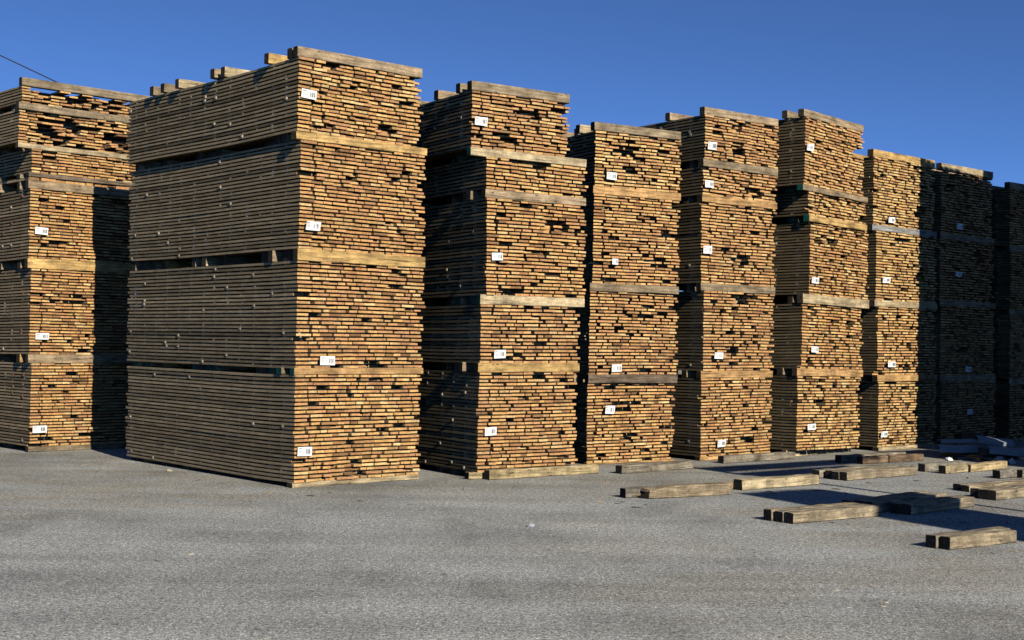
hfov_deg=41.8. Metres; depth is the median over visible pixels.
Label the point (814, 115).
bolster
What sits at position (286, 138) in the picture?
bolster
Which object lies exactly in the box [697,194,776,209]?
bolster
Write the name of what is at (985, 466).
timber
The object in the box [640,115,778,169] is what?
board bundle
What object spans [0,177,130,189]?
board bundle
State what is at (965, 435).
timber
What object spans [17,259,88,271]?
bolster
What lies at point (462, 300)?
bolster
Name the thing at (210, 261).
bolster
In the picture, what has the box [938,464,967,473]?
timber
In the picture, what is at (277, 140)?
bolster
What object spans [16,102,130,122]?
bolster
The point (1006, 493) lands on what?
timber
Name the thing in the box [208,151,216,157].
bolster
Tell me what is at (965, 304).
bolster
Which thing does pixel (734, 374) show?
bolster
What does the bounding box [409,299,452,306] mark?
bolster
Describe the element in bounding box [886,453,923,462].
timber
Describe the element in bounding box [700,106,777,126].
bolster
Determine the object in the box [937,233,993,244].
bolster
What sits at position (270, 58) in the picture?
bolster
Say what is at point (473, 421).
board bundle
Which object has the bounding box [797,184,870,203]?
bolster
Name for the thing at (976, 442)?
bolster
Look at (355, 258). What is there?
bolster
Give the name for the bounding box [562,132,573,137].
bolster
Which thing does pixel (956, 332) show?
board bundle
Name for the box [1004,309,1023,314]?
bolster
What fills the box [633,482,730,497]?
timber
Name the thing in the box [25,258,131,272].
bolster
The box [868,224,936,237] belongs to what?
bolster
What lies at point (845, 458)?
timber
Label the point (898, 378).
bolster
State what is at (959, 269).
board bundle
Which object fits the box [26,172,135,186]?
bolster
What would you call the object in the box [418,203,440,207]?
bolster
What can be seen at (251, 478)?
bolster
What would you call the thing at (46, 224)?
board bundle
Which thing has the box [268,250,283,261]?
bolster
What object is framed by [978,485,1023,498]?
timber
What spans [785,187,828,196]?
bolster
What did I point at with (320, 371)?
bolster
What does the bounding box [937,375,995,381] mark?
bolster
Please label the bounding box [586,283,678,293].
bolster
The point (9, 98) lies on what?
board bundle
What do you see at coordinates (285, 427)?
board bundle
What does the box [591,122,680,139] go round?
bolster
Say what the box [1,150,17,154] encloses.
bolster
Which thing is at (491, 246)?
board bundle
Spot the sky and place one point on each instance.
(940, 81)
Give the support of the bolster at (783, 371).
on the board bundle at (808, 413)
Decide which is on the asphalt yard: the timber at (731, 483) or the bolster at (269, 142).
the timber at (731, 483)
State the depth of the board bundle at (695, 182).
18.88 m
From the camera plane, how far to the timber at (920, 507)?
13.16 m
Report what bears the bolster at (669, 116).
on the board bundle at (719, 138)
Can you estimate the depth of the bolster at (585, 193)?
17.93 m
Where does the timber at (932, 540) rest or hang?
on the asphalt yard
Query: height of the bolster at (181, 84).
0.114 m
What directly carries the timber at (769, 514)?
on the asphalt yard
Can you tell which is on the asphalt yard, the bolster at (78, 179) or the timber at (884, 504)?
the timber at (884, 504)
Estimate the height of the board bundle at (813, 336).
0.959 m
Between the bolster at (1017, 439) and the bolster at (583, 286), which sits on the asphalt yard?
the bolster at (1017, 439)
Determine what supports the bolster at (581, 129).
on the board bundle at (625, 161)
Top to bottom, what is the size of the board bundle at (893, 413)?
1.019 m
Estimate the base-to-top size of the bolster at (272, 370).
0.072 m
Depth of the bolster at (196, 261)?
16.13 m
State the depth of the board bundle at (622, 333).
18.04 m
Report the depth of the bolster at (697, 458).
18.53 m
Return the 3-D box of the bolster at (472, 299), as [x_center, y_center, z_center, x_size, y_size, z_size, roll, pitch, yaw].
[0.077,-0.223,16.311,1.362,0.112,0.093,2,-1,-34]
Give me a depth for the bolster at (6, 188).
18.83 m
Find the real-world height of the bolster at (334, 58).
0.113 m
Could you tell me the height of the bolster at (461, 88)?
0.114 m
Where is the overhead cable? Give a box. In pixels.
[0,55,56,81]
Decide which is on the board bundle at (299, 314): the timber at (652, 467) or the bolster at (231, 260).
the bolster at (231, 260)
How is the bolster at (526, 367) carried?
on the board bundle at (473, 421)
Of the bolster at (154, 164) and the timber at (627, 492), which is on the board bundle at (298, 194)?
the bolster at (154, 164)
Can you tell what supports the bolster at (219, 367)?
on the board bundle at (285, 427)
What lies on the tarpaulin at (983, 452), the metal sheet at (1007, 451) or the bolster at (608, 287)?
the metal sheet at (1007, 451)
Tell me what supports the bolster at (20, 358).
on the board bundle at (46, 404)
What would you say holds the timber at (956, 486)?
on the asphalt yard
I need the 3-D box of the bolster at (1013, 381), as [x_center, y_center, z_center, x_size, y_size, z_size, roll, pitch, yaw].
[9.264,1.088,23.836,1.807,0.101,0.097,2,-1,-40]
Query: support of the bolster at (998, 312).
on the board bundle at (1008, 348)
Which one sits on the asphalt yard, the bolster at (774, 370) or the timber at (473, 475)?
the timber at (473, 475)
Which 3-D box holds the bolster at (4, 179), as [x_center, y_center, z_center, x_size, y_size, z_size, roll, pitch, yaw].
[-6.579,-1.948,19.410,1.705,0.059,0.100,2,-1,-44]
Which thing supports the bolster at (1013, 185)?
on the board bundle at (1007, 217)
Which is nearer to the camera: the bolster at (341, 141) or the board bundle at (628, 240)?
the bolster at (341, 141)
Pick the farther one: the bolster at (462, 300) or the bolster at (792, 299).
the bolster at (792, 299)
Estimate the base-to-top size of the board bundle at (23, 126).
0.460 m
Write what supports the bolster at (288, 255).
on the board bundle at (299, 314)
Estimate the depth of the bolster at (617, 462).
17.94 m
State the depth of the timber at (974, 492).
14.43 m
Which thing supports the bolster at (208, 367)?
on the board bundle at (285, 427)
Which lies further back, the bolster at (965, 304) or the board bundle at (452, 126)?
the bolster at (965, 304)
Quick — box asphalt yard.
[0,370,1023,639]
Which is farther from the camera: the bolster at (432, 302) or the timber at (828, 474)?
the bolster at (432, 302)
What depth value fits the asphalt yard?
9.90 m
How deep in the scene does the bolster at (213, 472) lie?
15.68 m
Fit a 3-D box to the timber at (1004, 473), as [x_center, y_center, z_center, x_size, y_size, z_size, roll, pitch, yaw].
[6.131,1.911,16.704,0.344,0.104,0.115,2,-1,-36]
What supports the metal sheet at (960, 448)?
on the tarpaulin at (983, 452)
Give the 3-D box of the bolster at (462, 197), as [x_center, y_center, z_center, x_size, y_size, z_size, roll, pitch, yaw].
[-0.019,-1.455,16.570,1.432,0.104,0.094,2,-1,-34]
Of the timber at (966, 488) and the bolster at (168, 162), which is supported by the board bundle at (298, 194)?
the bolster at (168, 162)
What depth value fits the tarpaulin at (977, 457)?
19.30 m
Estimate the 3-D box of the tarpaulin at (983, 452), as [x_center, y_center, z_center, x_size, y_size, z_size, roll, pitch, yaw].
[6.960,1.965,19.936,1.123,0.129,0.723,0,-1,25]
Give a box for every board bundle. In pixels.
[0,86,131,116]
[0,109,131,154]
[0,149,135,182]
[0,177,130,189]
[0,188,135,263]
[0,269,135,354]
[0,362,133,445]
[125,366,421,482]
[126,56,422,164]
[126,260,425,367]
[127,140,425,261]
[407,368,577,472]
[408,304,579,362]
[409,198,586,299]
[411,90,569,167]
[417,156,587,204]
[562,131,681,195]
[562,381,674,462]
[566,291,678,374]
[571,194,679,288]
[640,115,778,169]
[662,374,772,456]
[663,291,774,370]
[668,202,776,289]
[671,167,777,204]
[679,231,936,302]
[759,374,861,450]
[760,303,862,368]
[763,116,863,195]
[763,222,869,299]
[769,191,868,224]
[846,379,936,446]
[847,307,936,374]
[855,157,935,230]
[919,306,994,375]
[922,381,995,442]
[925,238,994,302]
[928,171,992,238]
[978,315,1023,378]
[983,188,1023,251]
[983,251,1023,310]
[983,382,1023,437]
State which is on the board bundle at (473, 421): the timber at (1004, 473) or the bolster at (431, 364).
the bolster at (431, 364)
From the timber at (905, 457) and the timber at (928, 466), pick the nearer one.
the timber at (928, 466)
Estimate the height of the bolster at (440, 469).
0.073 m
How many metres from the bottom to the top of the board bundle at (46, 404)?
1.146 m
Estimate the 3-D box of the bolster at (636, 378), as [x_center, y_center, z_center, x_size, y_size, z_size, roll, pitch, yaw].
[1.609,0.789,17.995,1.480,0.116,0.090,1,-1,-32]
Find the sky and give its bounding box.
[0,0,1023,186]
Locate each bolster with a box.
[0,177,14,181]
[0,185,18,192]
[0,261,21,270]
[0,354,16,361]
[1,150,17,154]
[1,442,39,447]
[11,105,52,115]
[15,142,127,159]
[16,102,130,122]
[16,354,25,362]
[17,174,132,187]
[17,182,99,195]
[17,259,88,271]
[19,77,149,101]
[25,180,132,197]
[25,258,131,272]
[25,354,132,362]
[25,443,131,451]
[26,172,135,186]
[132,261,142,270]
[133,361,142,365]
[136,164,144,170]
[141,458,159,461]
[143,261,152,270]
[145,163,150,168]
[148,362,158,366]
[150,86,164,95]
[151,161,163,167]
[153,260,161,269]
[159,362,191,366]
[161,83,180,92]
[162,260,191,268]
[162,462,177,465]
[164,159,186,165]
[175,79,204,88]
[183,465,200,469]
[192,257,202,266]
[192,364,204,368]
[196,153,207,159]
[202,256,219,266]
[205,365,212,369]
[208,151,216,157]
[210,68,223,79]
[210,470,223,473]
[213,365,255,369]
[217,149,240,155]
[220,255,260,265]
[221,66,248,77]
[249,477,266,479]
[256,367,268,372]
[261,252,269,262]
[264,53,288,64]
[265,140,273,146]
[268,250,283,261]
[269,368,275,372]
[274,137,281,144]
[276,367,406,373]
[282,134,296,142]
[283,250,410,267]
[287,48,414,79]
[287,474,418,487]
[290,368,422,374]
[291,131,426,155]
[293,46,421,78]
[293,248,424,267]
[407,361,441,367]
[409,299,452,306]
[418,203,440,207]
[434,90,456,99]
[436,466,446,471]
[442,362,450,369]
[447,297,462,305]
[447,468,470,473]
[448,196,458,203]
[451,362,457,370]
[456,83,467,93]
[456,296,468,304]
[458,362,473,370]
[459,193,469,201]
[466,191,481,199]
[467,80,569,103]
[467,147,586,167]
[469,295,490,304]
[472,156,547,164]
[474,363,579,371]
[476,294,584,307]
[481,189,585,206]
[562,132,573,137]
[570,374,584,382]
[575,284,654,293]
[576,124,591,133]
[579,188,588,195]
[583,459,673,464]
[585,374,677,382]
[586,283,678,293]
[589,186,680,200]
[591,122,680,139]
[665,112,693,120]
[682,283,695,290]
[682,370,756,376]
[683,196,746,207]
[686,161,697,168]
[695,453,750,460]
[696,283,774,293]
[696,371,772,377]
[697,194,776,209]
[698,158,777,175]
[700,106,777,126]
[757,368,776,374]
[762,296,787,303]
[777,367,791,374]
[781,445,850,455]
[782,110,797,118]
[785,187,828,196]
[787,216,803,222]
[788,295,798,303]
[792,368,862,376]
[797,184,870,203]
[797,293,869,308]
[798,109,863,132]
[803,214,870,231]
[852,154,867,157]
[855,375,871,380]
[867,149,934,166]
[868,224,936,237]
[870,300,936,309]
[872,374,937,381]
[873,443,936,450]
[935,300,995,308]
[936,163,992,178]
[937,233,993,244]
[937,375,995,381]
[937,440,981,444]
[988,246,1006,251]
[989,185,1003,188]
[989,310,1023,315]
[989,378,1011,383]
[1004,182,1023,189]
[1004,245,1023,252]
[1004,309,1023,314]
[1004,379,1023,383]
[1004,437,1023,441]
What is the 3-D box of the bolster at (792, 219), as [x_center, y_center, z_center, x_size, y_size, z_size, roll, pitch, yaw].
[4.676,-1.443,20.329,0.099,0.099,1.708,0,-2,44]
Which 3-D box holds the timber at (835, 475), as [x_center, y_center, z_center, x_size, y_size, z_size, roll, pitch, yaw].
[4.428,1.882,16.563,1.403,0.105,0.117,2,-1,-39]
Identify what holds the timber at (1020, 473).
on the asphalt yard
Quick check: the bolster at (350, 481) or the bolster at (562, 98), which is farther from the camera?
the bolster at (562, 98)
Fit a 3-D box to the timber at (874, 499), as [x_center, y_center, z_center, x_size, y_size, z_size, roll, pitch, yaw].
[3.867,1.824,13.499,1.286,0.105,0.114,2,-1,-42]
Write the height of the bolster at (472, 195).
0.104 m
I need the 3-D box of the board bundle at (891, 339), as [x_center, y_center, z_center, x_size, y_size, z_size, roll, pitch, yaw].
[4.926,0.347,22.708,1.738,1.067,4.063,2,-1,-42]
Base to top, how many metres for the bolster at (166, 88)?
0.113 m
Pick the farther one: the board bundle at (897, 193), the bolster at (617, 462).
the board bundle at (897, 193)
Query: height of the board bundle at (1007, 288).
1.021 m
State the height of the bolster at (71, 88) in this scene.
0.113 m
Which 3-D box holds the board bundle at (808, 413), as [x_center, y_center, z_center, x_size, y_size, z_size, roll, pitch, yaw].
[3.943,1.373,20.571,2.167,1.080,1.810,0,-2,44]
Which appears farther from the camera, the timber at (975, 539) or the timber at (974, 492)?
the timber at (974, 492)
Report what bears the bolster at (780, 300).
on the board bundle at (813, 336)
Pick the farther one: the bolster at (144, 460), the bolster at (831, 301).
the bolster at (831, 301)
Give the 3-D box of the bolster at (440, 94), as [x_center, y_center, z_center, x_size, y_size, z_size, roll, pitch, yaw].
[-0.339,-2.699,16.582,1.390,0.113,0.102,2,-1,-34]
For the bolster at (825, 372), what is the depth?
19.79 m
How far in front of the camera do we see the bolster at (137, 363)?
17.31 m
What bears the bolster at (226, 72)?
on the board bundle at (253, 109)
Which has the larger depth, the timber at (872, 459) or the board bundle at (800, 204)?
the board bundle at (800, 204)
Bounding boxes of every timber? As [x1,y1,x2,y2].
[465,472,483,478]
[484,464,598,479]
[615,460,692,473]
[620,486,654,497]
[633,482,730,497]
[718,451,795,463]
[725,481,733,488]
[733,474,818,489]
[763,502,857,520]
[774,503,869,521]
[784,504,880,523]
[812,464,887,477]
[825,465,900,478]
[832,466,905,479]
[835,452,905,462]
[840,466,917,480]
[842,491,927,502]
[855,493,933,502]
[857,455,887,463]
[863,493,946,511]
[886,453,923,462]
[890,495,962,513]
[901,496,974,514]
[918,460,965,471]
[926,526,1009,547]
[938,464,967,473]
[939,529,1016,549]
[952,457,970,459]
[953,432,981,438]
[953,478,1023,489]
[961,480,1023,491]
[966,460,1006,471]
[970,483,1023,497]
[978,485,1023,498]
[987,486,1023,499]
[992,469,1016,478]
[1016,469,1023,477]
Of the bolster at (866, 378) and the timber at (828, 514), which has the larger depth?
the bolster at (866, 378)
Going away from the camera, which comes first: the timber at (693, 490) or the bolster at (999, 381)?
the timber at (693, 490)
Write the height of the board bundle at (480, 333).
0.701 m
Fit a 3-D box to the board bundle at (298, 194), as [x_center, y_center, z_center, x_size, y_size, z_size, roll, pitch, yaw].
[-2.971,-1.321,16.448,1.733,1.181,4.159,2,-1,-41]
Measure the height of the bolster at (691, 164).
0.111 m
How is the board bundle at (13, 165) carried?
on the bolster at (4, 179)
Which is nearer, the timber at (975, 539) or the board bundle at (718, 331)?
the timber at (975, 539)
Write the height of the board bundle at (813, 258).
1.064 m
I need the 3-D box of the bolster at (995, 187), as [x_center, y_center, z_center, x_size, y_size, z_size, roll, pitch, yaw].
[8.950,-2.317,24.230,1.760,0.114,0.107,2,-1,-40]
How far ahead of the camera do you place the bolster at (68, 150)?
18.53 m
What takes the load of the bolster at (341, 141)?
on the board bundle at (298, 194)
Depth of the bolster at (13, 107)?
18.33 m
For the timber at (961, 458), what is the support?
on the asphalt yard
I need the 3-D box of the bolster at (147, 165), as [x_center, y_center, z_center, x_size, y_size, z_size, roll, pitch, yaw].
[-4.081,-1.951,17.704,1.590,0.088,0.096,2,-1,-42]
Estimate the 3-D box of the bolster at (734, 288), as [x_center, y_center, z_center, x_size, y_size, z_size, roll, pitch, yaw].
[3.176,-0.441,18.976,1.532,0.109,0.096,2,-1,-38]
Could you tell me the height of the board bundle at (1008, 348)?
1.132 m
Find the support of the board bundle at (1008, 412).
on the asphalt yard
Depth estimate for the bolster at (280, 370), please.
14.54 m
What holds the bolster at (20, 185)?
on the board bundle at (46, 224)
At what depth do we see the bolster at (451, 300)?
16.41 m
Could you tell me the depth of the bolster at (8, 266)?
18.86 m
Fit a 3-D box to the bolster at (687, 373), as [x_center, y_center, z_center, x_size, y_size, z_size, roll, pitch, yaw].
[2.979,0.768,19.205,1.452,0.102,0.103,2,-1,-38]
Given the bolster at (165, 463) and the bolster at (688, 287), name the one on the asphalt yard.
the bolster at (165, 463)
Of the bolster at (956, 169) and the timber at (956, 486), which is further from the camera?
the bolster at (956, 169)
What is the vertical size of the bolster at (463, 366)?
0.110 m
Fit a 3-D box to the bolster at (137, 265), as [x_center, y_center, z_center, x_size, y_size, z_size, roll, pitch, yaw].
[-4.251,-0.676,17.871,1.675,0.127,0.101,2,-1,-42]
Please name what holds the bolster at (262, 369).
on the board bundle at (285, 427)
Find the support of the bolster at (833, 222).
on the board bundle at (813, 258)
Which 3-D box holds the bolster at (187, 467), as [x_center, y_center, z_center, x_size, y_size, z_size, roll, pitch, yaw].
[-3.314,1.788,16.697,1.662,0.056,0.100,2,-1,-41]
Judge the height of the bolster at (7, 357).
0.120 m
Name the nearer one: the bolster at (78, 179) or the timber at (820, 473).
the timber at (820, 473)
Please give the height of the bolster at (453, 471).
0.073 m
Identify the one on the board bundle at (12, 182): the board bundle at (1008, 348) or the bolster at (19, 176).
the bolster at (19, 176)
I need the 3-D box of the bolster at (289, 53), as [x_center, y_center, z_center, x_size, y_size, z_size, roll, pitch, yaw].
[-1.775,-2.858,15.030,1.664,0.113,0.097,2,-1,-42]
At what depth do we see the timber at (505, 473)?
15.90 m
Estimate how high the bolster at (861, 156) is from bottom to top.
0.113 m
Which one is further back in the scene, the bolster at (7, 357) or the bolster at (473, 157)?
the bolster at (7, 357)
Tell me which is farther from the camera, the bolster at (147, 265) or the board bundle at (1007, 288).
the board bundle at (1007, 288)
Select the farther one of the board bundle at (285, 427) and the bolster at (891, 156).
the bolster at (891, 156)
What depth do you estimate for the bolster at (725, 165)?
18.93 m
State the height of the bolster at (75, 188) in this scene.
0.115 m
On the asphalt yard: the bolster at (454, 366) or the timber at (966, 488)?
the timber at (966, 488)
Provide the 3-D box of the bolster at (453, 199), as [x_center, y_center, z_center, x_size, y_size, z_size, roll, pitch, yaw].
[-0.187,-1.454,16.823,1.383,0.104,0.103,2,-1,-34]
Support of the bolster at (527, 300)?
on the board bundle at (480, 333)
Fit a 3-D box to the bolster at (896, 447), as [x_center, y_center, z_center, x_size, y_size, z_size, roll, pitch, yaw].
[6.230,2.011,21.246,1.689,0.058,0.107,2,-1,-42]
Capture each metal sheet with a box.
[933,444,977,452]
[937,439,975,442]
[976,435,1014,446]
[987,446,1023,455]
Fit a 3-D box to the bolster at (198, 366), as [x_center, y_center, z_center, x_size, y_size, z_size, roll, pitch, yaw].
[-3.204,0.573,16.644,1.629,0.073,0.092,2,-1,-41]
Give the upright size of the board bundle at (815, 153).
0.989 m
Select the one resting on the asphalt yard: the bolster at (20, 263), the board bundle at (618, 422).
the board bundle at (618, 422)
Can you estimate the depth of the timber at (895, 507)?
12.99 m
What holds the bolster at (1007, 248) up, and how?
on the board bundle at (1007, 288)
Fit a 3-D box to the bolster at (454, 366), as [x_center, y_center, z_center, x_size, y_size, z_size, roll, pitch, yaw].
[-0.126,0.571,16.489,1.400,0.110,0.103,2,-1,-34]
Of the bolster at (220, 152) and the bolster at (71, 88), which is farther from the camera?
the bolster at (71, 88)
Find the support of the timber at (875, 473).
on the asphalt yard
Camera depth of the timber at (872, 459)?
18.42 m
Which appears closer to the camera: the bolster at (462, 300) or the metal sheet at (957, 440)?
the bolster at (462, 300)
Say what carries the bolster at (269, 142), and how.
on the board bundle at (298, 194)
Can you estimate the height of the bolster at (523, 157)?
0.098 m
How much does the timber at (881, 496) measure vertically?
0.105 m
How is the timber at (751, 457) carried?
on the asphalt yard
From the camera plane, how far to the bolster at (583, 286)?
17.91 m
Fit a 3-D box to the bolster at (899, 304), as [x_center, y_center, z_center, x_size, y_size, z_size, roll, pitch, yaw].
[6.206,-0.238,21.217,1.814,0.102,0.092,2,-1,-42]
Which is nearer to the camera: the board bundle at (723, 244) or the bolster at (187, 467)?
the bolster at (187, 467)
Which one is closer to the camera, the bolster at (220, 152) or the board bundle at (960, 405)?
the bolster at (220, 152)
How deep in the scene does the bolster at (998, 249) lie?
23.58 m
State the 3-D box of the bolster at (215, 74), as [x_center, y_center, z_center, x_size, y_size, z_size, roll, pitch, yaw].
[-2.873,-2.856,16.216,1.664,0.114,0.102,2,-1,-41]
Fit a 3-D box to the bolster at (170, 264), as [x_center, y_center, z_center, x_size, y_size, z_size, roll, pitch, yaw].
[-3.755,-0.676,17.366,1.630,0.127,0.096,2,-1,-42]
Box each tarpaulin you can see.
[941,448,1019,458]
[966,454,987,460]
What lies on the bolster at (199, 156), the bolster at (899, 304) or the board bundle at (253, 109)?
the board bundle at (253, 109)
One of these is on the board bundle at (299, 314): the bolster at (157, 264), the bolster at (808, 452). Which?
the bolster at (157, 264)
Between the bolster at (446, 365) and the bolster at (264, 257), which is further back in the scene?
the bolster at (446, 365)
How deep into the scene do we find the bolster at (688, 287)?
18.76 m
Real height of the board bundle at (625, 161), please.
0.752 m
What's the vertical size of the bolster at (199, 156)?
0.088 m
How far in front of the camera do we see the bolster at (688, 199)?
18.80 m
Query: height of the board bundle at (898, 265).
1.076 m
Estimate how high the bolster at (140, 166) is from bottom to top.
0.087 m
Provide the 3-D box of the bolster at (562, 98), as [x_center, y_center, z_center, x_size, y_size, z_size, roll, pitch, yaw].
[0.090,-2.702,15.961,1.402,0.113,0.105,2,-1,-34]
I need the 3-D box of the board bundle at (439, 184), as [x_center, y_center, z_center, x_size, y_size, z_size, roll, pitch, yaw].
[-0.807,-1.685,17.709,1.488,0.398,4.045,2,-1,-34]
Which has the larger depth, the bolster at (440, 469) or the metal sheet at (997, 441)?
the metal sheet at (997, 441)
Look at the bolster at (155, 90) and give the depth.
16.83 m
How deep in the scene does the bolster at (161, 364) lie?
16.87 m
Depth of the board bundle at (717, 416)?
18.88 m
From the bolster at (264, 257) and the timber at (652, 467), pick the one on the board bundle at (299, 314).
the bolster at (264, 257)
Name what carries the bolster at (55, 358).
on the board bundle at (46, 404)
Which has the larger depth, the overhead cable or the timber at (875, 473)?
the overhead cable
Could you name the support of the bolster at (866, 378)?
on the board bundle at (893, 413)
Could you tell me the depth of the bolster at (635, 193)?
17.99 m
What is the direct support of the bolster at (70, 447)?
on the asphalt yard
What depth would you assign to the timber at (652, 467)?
16.80 m
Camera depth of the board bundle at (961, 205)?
22.37 m
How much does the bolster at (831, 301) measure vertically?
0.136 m
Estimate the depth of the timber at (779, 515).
12.29 m
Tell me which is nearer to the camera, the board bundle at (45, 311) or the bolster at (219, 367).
the bolster at (219, 367)
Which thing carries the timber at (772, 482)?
on the asphalt yard
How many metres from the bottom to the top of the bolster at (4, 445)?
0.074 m
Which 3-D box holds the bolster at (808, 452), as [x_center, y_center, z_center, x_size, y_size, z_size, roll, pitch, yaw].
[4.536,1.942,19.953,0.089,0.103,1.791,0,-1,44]
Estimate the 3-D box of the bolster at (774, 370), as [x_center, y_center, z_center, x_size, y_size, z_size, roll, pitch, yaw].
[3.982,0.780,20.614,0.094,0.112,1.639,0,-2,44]
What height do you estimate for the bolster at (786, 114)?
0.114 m
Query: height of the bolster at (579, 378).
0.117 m
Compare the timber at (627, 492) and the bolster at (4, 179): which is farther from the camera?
the bolster at (4, 179)
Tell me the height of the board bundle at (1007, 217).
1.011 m
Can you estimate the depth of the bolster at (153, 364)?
16.98 m
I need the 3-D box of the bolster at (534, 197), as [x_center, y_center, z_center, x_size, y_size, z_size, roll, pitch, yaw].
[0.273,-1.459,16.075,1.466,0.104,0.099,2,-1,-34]

